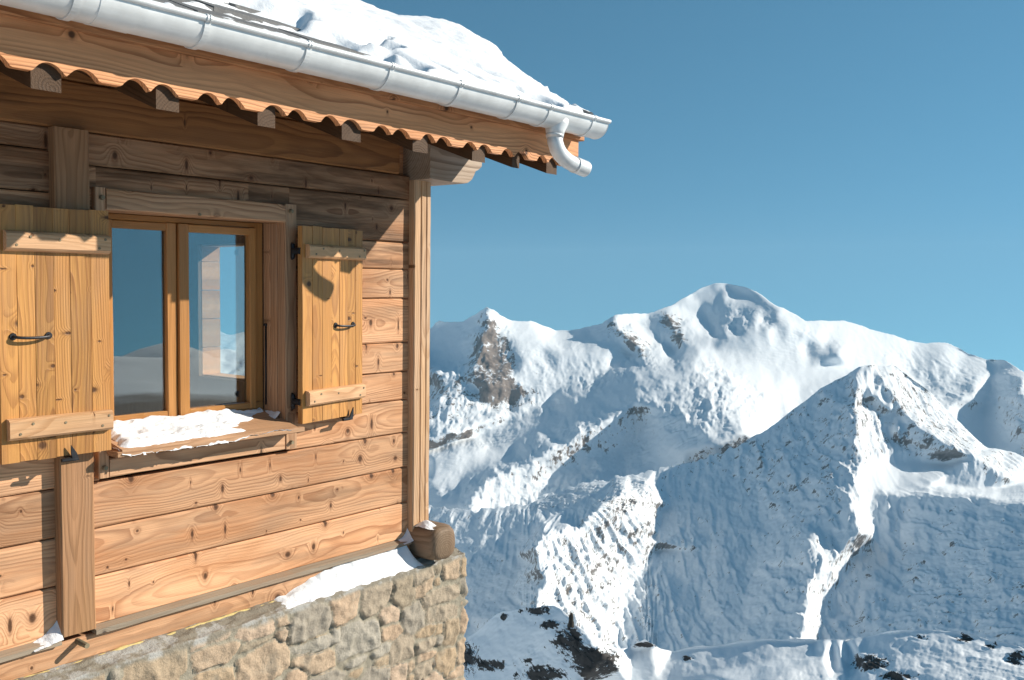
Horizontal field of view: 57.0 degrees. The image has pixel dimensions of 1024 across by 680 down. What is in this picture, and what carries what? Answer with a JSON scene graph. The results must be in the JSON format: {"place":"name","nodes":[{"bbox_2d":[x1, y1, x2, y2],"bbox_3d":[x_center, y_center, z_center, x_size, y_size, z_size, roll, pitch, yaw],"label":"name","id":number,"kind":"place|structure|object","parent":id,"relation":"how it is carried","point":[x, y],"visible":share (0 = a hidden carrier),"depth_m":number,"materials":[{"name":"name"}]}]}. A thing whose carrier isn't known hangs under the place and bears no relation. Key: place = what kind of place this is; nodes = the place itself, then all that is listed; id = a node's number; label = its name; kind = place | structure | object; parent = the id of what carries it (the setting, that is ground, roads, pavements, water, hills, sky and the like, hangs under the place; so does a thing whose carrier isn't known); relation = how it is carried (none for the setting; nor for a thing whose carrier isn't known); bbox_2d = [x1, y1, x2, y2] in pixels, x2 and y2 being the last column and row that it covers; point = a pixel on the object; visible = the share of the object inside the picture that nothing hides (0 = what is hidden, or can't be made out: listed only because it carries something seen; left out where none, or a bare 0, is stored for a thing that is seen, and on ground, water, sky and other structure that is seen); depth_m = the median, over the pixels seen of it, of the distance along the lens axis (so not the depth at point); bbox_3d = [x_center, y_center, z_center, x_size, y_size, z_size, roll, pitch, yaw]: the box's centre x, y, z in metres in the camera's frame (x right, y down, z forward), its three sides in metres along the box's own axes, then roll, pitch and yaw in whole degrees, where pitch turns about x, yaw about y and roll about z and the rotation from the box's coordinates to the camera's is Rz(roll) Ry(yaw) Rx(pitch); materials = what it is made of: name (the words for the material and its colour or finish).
{"place":"outdoors","nodes":[
{"label":"outdoors","id":0,"kind":"place"},
{"bbox_2d":[111,407,293,455],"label":"sill snow","id":1,"kind":"structure","parent":0,"point":[148,431],"depth_m":3.83,"materials":[{"name":"white snow"}]},
{"bbox_2d":[217,283,1023,512],"bbox_3d":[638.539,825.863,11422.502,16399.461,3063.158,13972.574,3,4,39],"label":"mountain range","id":2,"kind":"structure","parent":0,"point":[524,412],"depth_m":8279.06,"materials":[{"name":"white snow"}]},
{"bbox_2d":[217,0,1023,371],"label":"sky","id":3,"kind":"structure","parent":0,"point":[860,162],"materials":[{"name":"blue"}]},
{"bbox_2d":[429,365,1023,650],"bbox_3d":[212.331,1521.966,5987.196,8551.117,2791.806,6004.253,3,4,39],"label":"mountain","id":4,"kind":"structure","parent":0,"point":[863,501],"depth_m":4477.97,"materials":[{"name":"white snow"}]},
{"bbox_2d":[463,605,1023,679],"bbox_3d":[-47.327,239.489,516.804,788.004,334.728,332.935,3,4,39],"label":"hill","id":5,"kind":"structure","parent":0,"point":[542,642],"depth_m":418.74,"materials":[{"name":"white snow"}]},
{"bbox_2d":[567,613,573,627],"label":"rock pinnacle","id":6,"kind":"object","parent":5,"relation":"on","point":[570,623],"visible":1,"depth_m":431.09,"materials":[{"name":"grey stone"}]},
{"bbox_3d":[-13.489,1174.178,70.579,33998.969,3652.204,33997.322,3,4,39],"label":"ground","id":7,"kind":"structure","parent":0,"visible":0},
{"bbox_2d":[0,0,610,679],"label":"chalet","id":8,"kind":"object","parent":7,"relation":"on","point":[156,156],"visible":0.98,"depth_m":3.93,"materials":[{"name":"brown wood"}]},
{"bbox_2d":[33,621,63,651],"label":"snow","id":9,"kind":"structure","parent":8,"relation":"on","point":[52,635],"depth_m":3.44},
{"bbox_2d":[91,187,304,478],"bbox_3d":[-1.301,-0.041,3.917,0.286,1.096,0.930,3,4,39],"label":"window","id":10,"kind":"structure","parent":8,"relation":"in","point":[278,220],"depth_m":3.99,"materials":[{"name":"brown wood"}]},
{"bbox_2d":[265,410,279,418],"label":"sill corner snow","id":11,"kind":"structure","parent":8,"relation":"on","point":[272,414],"depth_m":4.24,"materials":[{"name":"white snow"}]},
{"bbox_2d":[274,546,422,608],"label":"ledge snow","id":12,"kind":"structure","parent":8,"relation":"on","point":[347,576],"depth_m":4.51,"materials":[{"name":"white snow"}]},
{"bbox_2d":[165,0,593,114],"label":"roof snow","id":13,"kind":"structure","parent":8,"relation":"on","point":[447,48],"depth_m":4.29,"materials":[{"name":"white snow"}]},
{"bbox_2d":[398,528,413,544],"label":"snow","id":14,"kind":"structure","parent":8,"relation":"on","point":[407,538],"depth_m":4.86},
{"bbox_2d":[415,520,435,529],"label":"beam end snow","id":15,"kind":"structure","parent":8,"relation":"on","point":[427,524],"depth_m":4.85,"materials":[{"name":"white snow"}]}
]}

